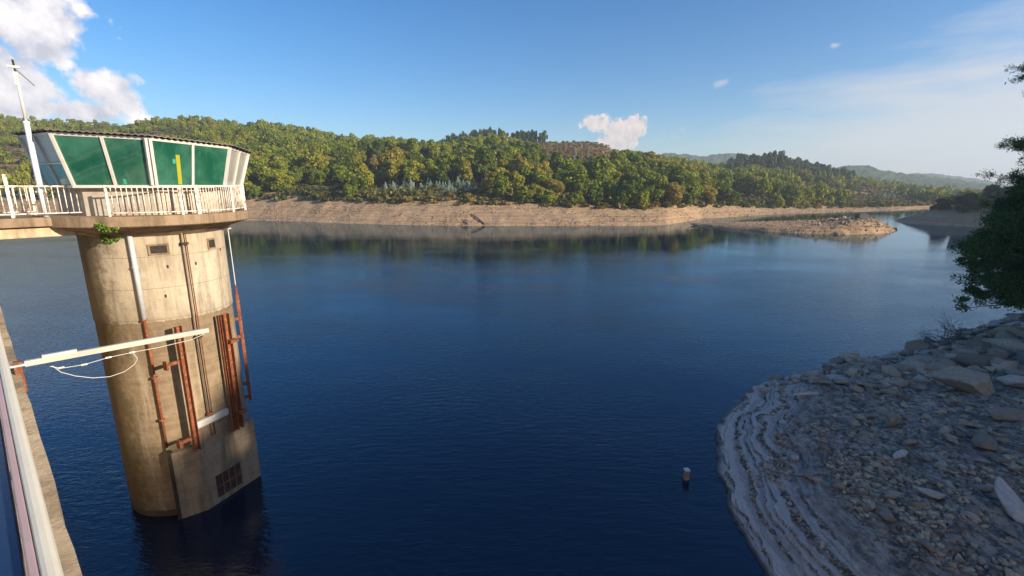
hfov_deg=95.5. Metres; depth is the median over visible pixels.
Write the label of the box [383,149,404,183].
oak tree
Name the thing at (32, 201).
railing
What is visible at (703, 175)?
oak tree
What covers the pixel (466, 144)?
oak tree
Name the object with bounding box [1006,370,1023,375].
rock
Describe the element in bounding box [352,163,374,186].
oak tree
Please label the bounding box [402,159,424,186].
oak tree
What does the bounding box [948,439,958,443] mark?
stone
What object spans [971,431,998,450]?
boulder
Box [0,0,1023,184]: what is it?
sky
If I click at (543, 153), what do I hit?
oak tree
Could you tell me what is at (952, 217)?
shore hill
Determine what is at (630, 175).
oak tree
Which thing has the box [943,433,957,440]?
stone
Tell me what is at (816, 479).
stone
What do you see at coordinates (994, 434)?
stone
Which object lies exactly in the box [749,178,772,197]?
oak tree
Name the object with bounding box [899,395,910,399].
stone
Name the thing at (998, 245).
bushy tree
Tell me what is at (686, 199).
oak tree
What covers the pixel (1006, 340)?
rubble
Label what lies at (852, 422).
stone
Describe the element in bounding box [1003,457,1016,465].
stone
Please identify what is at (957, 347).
rock
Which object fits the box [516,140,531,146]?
oak tree
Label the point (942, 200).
oak tree
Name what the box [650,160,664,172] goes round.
oak tree
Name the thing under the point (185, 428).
intake tower
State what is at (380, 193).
undergrowth
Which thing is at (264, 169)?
oak tree
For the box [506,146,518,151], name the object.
oak tree
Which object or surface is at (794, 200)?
oak tree
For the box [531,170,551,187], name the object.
oak tree
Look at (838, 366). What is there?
rock
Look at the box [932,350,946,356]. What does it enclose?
rock
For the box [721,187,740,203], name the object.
oak tree
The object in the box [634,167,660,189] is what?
oak tree
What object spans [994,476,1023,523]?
stone slab
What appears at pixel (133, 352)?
wire loop
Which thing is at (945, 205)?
oak tree
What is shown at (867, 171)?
distant hills
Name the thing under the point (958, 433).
stone
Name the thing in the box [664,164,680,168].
oak tree
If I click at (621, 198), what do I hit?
oak tree
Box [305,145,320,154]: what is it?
oak tree
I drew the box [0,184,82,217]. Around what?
railing
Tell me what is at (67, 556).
dam wall
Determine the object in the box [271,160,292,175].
oak tree
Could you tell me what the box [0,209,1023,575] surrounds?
water
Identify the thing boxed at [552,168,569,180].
oak tree
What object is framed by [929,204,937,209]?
oak tree
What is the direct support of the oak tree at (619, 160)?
on the shore ground at (499, 217)
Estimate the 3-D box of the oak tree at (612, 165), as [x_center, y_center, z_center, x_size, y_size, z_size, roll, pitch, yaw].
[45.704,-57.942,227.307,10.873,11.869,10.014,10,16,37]
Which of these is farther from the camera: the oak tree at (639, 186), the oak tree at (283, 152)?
the oak tree at (283, 152)
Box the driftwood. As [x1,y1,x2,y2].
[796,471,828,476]
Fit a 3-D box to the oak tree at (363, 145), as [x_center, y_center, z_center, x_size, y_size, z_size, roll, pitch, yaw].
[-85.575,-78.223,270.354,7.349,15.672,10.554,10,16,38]
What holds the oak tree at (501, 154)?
on the shore ground at (499, 217)
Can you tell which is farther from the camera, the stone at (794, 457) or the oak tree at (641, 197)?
the oak tree at (641, 197)
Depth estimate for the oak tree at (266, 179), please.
210.87 m
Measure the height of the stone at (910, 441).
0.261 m
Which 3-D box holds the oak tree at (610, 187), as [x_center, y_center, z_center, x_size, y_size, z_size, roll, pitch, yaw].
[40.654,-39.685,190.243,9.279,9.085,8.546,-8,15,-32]
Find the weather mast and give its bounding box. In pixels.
[7,59,49,216]
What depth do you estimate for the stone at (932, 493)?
18.08 m
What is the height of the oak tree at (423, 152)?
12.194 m
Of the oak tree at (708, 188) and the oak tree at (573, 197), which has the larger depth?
the oak tree at (708, 188)
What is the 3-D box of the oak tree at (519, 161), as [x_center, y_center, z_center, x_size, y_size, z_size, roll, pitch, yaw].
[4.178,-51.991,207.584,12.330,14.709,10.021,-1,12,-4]
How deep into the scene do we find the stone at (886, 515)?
17.38 m
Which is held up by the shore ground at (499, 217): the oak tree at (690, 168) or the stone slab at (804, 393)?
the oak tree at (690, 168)
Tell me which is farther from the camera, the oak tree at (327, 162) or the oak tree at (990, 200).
the oak tree at (327, 162)
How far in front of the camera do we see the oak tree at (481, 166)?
211.96 m
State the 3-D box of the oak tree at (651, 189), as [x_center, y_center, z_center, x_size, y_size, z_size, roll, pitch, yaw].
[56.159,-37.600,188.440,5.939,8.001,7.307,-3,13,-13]
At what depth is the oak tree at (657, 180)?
194.40 m
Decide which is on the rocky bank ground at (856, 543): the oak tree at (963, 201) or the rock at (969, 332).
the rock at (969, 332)
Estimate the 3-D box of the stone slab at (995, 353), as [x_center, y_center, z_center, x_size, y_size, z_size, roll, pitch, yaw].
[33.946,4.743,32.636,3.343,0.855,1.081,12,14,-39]
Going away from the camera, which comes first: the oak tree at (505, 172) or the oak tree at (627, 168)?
the oak tree at (505, 172)
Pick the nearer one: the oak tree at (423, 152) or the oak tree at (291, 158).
the oak tree at (291, 158)
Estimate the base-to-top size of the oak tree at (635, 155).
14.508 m
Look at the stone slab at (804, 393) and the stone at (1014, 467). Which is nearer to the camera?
the stone at (1014, 467)
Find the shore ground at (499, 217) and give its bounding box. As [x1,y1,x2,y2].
[0,121,952,225]
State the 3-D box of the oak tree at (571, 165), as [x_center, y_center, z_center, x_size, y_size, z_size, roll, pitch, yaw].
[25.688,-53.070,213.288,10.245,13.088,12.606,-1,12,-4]
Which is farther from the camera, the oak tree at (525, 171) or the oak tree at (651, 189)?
the oak tree at (525, 171)
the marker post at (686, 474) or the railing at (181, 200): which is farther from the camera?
the marker post at (686, 474)
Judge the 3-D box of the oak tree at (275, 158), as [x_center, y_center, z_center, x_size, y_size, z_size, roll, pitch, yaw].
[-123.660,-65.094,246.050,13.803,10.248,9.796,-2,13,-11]
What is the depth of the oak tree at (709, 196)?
214.47 m
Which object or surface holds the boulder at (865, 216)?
on the spit ground at (817, 229)
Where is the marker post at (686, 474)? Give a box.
[683,467,689,480]
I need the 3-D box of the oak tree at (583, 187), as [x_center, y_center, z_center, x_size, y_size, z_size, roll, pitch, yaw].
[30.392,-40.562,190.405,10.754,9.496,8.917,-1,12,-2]
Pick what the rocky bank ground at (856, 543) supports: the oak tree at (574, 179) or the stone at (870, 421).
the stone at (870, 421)
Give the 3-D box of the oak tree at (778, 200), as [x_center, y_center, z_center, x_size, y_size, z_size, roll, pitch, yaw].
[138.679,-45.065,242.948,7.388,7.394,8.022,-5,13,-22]
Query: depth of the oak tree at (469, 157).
224.02 m
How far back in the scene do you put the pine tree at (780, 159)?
398.68 m
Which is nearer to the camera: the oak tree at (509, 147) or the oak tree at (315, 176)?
the oak tree at (315, 176)
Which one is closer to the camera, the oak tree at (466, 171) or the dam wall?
the dam wall
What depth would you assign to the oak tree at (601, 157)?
214.05 m
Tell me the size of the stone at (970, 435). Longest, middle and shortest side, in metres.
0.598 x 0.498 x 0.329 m
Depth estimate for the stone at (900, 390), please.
27.30 m
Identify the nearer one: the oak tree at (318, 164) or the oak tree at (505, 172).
the oak tree at (505, 172)
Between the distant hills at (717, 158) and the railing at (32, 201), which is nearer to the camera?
the railing at (32, 201)
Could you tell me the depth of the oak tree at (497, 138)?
283.19 m
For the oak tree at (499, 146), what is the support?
on the shore ground at (499, 217)
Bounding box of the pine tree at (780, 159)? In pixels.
[777,156,783,165]
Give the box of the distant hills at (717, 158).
[663,153,832,168]
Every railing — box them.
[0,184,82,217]
[0,187,37,214]
[103,185,199,216]
[196,185,246,213]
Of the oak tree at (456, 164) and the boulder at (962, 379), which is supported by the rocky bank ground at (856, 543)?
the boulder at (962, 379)
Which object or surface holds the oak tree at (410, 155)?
on the shore ground at (499, 217)
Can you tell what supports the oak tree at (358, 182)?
on the shore ground at (499, 217)
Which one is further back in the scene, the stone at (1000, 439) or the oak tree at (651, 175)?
the oak tree at (651, 175)
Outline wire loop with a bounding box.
[50,334,203,377]
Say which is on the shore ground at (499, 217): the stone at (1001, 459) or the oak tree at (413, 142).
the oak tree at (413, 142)
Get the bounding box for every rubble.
[247,198,897,225]
[705,217,894,234]
[719,325,1023,575]
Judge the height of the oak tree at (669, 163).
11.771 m
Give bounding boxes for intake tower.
[11,128,260,519]
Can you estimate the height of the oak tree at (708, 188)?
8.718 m
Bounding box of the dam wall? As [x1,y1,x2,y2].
[0,307,81,575]
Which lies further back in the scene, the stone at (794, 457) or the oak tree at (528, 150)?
the oak tree at (528, 150)
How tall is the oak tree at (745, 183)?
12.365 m
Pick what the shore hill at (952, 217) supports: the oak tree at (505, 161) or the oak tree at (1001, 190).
the oak tree at (1001, 190)
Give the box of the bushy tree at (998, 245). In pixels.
[947,181,1023,312]
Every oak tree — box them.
[243,181,253,189]
[244,169,249,181]
[247,157,267,180]
[247,185,260,196]
[248,152,260,161]
[257,152,271,163]
[258,166,278,177]
[259,172,273,187]
[260,148,273,157]
[268,155,288,167]
[269,171,295,190]
[271,158,292,167]
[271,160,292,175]
[272,149,292,159]
[286,145,301,156]
[286,166,308,184]
[288,156,297,167]
[294,155,308,171]
[301,151,325,174]
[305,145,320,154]
[305,168,325,184]
[310,157,331,170]
[324,164,338,178]
[331,147,353,162]
[332,154,354,170]
[332,165,352,181]
[335,142,353,151]
[342,184,357,197]
[343,171,367,190]
[351,150,367,165]
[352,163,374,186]
[357,139,371,160]
[367,155,379,168]
[371,139,388,155]
[376,167,393,182]
[379,153,388,169]
[382,138,397,151]
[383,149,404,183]
[391,141,406,149]
[392,147,405,154]
[400,159,419,182]
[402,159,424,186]
[403,138,421,150]
[405,151,420,160]
[408,146,423,156]
[416,156,424,179]
[419,148,427,158]
[419,158,438,179]
[426,142,440,163]
[435,153,458,178]
[436,164,453,183]
[440,143,452,154]
[452,156,474,176]
[454,148,467,154]
[456,160,472,180]
[457,141,475,148]
[458,148,473,156]
[465,155,480,176]
[470,147,493,179]
[479,171,496,191]
[483,156,497,168]
[484,136,497,151]
[490,134,500,144]
[490,149,498,156]
[492,172,505,195]
[494,144,507,150]
[494,167,509,180]
[495,150,506,167]
[498,158,511,169]
[503,171,524,194]
[505,150,512,158]
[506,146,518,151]
[507,148,516,154]
[507,155,534,171]
[510,165,533,186]
[511,151,532,160]
[513,185,534,198]
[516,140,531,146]
[521,152,536,170]
[525,146,536,152]
[526,143,540,151]
[529,183,545,193]
[530,148,539,157]
[530,160,552,181]
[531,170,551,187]
[533,156,541,162]
[536,189,558,203]
[538,149,548,160]
[544,178,564,194]
[548,151,562,172]
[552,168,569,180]
[557,158,578,176]
[562,172,587,192]
[568,159,585,175]
[569,190,583,203]
[574,177,598,196]
[576,169,591,179]
[583,158,595,172]
[586,186,603,203]
[588,158,612,187]
[596,155,607,159]
[602,180,618,197]
[607,157,615,174]
[608,167,621,182]
[610,150,627,171]
[611,192,628,203]
[616,180,637,200]
[619,169,640,188]
[620,164,636,179]
[623,149,631,156]
[627,152,643,163]
[632,190,649,207]
[633,154,649,161]
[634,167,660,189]
[635,177,648,191]
[636,162,647,170]
[642,151,659,161]
[642,171,658,183]
[645,185,657,200]
[647,175,667,198]
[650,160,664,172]
[659,168,670,175]
[662,181,684,203]
[664,162,673,166]
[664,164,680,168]
[668,166,686,188]
[675,189,691,203]
[683,167,695,180]
[684,173,700,189]
[685,165,695,170]
[685,178,703,197]
[697,185,717,197]
[699,173,708,179]
[700,177,718,189]
[702,191,715,202]
[713,179,731,197]
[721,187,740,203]
[733,174,758,194]
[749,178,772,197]
[768,195,784,207]
[788,190,804,207]
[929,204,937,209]
[937,198,950,205]
[938,201,951,209]
[955,195,973,213]
[968,193,982,204]
[981,193,997,211]
[982,184,1001,193]
[994,192,1004,201]
[996,188,1008,196]
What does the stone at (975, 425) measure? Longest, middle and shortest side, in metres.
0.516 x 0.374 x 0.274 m
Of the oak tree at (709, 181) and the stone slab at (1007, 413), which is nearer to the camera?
the stone slab at (1007, 413)
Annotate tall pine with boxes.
[975,62,1023,186]
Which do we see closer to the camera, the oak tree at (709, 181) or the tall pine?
the tall pine
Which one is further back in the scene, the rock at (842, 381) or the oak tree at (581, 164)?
the oak tree at (581, 164)
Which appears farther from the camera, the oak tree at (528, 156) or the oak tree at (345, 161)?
the oak tree at (345, 161)
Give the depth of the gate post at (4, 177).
15.69 m
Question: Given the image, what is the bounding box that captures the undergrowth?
[0,120,937,209]
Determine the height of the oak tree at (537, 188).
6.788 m
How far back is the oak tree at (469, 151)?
249.42 m
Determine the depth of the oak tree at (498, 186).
180.66 m
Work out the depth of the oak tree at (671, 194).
183.37 m
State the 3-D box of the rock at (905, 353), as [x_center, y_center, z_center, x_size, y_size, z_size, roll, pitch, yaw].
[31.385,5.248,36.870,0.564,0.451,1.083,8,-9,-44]
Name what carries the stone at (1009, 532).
on the rocky bank ground at (856, 543)
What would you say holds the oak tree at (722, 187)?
on the shore ground at (499, 217)
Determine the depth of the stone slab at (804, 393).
28.10 m
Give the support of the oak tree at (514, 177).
on the shore ground at (499, 217)
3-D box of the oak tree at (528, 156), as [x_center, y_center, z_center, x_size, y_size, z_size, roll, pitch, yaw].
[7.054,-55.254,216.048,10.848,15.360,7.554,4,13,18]
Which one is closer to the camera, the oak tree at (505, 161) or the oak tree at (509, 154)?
the oak tree at (505, 161)
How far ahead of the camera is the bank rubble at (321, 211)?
178.31 m
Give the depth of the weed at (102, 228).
15.99 m
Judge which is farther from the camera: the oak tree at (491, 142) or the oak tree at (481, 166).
the oak tree at (491, 142)
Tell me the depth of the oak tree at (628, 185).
184.28 m
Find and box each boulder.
[854,213,869,219]
[904,339,928,351]
[926,365,994,395]
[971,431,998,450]
[997,375,1023,387]
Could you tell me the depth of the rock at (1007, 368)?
29.24 m
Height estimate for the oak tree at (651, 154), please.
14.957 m
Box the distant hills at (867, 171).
[835,165,1002,189]
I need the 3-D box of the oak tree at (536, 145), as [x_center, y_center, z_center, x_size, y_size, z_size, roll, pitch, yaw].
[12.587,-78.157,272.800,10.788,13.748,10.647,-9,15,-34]
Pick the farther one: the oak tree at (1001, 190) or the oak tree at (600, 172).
the oak tree at (600, 172)
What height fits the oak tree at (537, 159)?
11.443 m
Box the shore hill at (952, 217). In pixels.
[895,205,1023,321]
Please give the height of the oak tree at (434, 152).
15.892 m
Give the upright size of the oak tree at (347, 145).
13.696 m
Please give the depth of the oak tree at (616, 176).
201.65 m
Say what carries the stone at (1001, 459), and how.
on the rocky bank ground at (856, 543)
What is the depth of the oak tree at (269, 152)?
255.86 m
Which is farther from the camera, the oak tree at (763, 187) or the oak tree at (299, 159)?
the oak tree at (763, 187)
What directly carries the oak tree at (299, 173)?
on the shore ground at (499, 217)
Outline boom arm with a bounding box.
[9,327,208,391]
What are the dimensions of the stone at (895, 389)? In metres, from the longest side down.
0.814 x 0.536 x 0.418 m
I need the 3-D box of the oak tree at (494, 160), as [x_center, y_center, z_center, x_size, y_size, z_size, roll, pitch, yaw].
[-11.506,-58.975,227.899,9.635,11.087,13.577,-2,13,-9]
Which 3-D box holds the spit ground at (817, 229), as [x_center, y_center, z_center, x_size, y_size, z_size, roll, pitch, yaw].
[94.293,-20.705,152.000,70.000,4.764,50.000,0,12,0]
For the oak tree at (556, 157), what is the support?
on the shore ground at (499, 217)
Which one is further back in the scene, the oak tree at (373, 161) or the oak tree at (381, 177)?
the oak tree at (373, 161)
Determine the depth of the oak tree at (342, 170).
217.73 m
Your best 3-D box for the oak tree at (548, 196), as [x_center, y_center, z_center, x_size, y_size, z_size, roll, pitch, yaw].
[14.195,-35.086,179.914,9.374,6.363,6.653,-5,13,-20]
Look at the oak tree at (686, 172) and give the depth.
227.11 m
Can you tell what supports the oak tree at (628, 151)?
on the shore ground at (499, 217)
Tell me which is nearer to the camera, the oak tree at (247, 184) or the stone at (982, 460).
the stone at (982, 460)
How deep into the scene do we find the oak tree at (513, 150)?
251.15 m
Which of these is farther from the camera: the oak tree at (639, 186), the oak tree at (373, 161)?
the oak tree at (373, 161)
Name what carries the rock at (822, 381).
on the rocky bank ground at (856, 543)
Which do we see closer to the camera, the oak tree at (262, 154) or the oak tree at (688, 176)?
the oak tree at (688, 176)
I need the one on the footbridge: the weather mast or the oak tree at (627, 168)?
the weather mast
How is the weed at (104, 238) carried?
attached to the intake tower
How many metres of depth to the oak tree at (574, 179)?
195.97 m
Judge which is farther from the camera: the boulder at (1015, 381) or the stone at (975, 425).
the boulder at (1015, 381)
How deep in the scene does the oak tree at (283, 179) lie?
207.93 m
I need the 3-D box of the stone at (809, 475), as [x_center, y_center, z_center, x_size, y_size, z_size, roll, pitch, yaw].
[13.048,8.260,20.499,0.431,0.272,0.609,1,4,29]
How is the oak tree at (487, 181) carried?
on the shore ground at (499, 217)
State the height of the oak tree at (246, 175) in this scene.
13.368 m
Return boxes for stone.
[790,452,798,460]
[802,472,813,479]
[812,477,819,481]
[830,357,844,363]
[848,419,860,426]
[849,386,863,392]
[854,414,866,420]
[865,420,876,423]
[878,510,895,522]
[886,411,901,427]
[887,387,899,392]
[889,385,902,393]
[893,449,907,458]
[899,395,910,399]
[904,438,916,443]
[913,486,944,499]
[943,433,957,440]
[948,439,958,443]
[951,451,958,457]
[954,429,965,436]
[959,419,972,426]
[962,430,974,438]
[972,422,982,427]
[973,458,990,463]
[990,432,1008,437]
[994,437,1009,441]
[995,455,1011,465]
[1002,528,1018,537]
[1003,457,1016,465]
[1008,464,1021,471]
[1012,447,1023,451]
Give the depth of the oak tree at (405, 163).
216.08 m
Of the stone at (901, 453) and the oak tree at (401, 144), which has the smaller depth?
the stone at (901, 453)
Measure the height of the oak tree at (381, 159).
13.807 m
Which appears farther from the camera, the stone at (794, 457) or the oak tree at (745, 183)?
the oak tree at (745, 183)
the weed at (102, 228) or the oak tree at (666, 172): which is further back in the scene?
the oak tree at (666, 172)
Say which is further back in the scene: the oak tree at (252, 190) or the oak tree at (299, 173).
the oak tree at (299, 173)
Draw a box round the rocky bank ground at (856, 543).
[715,320,1023,575]
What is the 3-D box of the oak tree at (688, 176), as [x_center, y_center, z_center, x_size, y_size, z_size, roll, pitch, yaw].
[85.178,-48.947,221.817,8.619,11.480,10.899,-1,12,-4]
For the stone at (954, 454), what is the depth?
20.35 m
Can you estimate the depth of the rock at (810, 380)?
30.44 m
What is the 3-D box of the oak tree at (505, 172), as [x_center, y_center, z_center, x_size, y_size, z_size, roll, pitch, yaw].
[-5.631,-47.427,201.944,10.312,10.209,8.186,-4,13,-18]
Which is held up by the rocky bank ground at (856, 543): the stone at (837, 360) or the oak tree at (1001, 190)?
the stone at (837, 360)
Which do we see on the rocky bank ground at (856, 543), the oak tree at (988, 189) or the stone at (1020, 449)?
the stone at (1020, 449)
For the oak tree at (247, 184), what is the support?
on the shore ground at (499, 217)
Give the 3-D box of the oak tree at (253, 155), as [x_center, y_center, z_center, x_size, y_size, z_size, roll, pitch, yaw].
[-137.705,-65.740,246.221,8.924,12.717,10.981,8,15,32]
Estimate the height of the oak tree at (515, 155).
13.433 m
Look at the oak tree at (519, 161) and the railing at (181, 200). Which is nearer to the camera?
the railing at (181, 200)
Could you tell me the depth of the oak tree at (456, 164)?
215.58 m
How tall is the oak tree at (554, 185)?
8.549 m
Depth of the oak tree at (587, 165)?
221.49 m
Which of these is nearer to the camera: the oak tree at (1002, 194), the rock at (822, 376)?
the rock at (822, 376)
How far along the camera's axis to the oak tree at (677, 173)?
200.16 m
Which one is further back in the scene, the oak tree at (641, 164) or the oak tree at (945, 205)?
the oak tree at (641, 164)
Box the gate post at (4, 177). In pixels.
[1,174,14,213]
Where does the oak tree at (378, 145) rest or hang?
on the shore ground at (499, 217)
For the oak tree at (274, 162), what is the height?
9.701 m
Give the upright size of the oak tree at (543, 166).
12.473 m
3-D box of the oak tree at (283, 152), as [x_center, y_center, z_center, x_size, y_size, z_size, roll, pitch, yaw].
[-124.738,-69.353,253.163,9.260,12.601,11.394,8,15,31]
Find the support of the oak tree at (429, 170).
on the shore ground at (499, 217)
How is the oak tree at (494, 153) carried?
on the shore ground at (499, 217)
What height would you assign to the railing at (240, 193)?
1.080 m
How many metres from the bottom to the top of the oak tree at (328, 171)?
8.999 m
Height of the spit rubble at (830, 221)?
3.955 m
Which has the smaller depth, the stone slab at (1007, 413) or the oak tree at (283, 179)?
the stone slab at (1007, 413)
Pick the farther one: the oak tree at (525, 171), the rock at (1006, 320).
the oak tree at (525, 171)
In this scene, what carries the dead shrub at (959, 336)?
on the rocky bank ground at (856, 543)
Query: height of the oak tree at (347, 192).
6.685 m
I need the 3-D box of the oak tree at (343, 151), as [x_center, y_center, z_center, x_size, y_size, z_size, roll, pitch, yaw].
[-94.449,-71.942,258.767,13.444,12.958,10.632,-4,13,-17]
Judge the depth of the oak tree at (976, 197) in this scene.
167.15 m
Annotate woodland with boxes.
[0,113,982,204]
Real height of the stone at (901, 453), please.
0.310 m
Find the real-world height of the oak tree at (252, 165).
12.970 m
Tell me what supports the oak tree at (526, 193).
on the shore ground at (499, 217)
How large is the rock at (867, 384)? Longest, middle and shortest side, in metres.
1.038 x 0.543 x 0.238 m
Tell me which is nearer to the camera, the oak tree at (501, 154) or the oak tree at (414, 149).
the oak tree at (501, 154)
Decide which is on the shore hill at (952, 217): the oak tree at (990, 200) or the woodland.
the oak tree at (990, 200)
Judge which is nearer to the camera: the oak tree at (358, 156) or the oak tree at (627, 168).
the oak tree at (627, 168)
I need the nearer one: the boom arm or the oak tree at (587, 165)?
the boom arm
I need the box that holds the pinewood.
[445,127,852,181]
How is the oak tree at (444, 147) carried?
on the shore ground at (499, 217)
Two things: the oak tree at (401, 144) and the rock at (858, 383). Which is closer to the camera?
the rock at (858, 383)
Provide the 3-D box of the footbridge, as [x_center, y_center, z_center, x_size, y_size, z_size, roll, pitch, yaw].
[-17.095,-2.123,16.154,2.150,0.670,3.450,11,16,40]
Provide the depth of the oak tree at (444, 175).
207.97 m
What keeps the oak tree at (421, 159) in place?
on the shore ground at (499, 217)
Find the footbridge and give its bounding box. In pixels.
[0,215,86,239]
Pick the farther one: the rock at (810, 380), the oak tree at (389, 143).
the oak tree at (389, 143)
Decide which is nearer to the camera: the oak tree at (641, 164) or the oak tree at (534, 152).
the oak tree at (641, 164)
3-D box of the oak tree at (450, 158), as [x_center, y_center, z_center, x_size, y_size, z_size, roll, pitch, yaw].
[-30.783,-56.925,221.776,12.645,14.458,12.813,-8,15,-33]
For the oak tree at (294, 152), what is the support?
on the shore ground at (499, 217)
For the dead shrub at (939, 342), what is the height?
2.513 m
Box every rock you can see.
[807,375,818,383]
[813,378,832,383]
[818,374,829,383]
[834,364,844,369]
[835,378,849,383]
[855,380,863,385]
[860,381,874,386]
[895,364,917,371]
[899,351,916,356]
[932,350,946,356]
[951,345,970,348]
[962,330,972,335]
[966,365,987,372]
[1001,318,1010,322]
[1005,367,1018,373]
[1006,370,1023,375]
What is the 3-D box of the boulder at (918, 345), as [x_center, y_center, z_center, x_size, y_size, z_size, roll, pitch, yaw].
[32.973,4.727,37.995,2.192,0.909,1.022,-2,13,-8]
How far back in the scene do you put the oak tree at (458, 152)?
255.01 m
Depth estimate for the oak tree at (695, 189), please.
211.46 m
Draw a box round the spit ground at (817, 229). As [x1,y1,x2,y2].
[690,218,894,234]
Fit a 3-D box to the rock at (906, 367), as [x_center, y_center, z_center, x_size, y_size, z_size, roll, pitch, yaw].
[26.196,5.469,30.961,1.180,0.715,0.542,6,14,26]
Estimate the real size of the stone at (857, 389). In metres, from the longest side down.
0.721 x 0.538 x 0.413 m
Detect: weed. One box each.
[95,222,119,232]
[98,234,120,242]
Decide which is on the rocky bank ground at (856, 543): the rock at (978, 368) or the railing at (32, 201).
the rock at (978, 368)
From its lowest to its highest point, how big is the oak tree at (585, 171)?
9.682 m
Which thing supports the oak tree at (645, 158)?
on the shore ground at (499, 217)
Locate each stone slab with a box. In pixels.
[792,392,818,394]
[985,407,1023,420]
[986,348,1006,358]
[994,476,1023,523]
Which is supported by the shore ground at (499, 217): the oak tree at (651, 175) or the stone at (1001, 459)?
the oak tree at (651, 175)
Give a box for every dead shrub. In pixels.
[913,320,962,346]
[916,311,1000,343]
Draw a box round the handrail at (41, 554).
[0,332,63,575]
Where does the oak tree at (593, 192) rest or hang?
on the shore ground at (499, 217)
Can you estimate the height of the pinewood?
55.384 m
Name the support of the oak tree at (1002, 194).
on the shore hill at (952, 217)
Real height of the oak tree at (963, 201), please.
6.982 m
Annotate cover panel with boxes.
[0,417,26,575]
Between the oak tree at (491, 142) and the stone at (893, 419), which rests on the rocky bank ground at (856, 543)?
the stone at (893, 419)
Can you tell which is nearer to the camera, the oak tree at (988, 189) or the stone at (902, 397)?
the stone at (902, 397)
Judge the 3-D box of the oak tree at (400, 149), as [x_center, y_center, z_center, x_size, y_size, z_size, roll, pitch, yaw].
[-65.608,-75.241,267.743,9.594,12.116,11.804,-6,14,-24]
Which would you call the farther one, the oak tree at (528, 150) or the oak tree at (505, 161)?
the oak tree at (528, 150)
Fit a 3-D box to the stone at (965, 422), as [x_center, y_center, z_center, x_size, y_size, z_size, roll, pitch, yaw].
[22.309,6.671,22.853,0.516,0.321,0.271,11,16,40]
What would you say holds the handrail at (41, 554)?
on the dam wall
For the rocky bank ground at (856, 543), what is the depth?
20.43 m
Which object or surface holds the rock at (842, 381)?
on the rocky bank ground at (856, 543)
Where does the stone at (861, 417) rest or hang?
on the rocky bank ground at (856, 543)

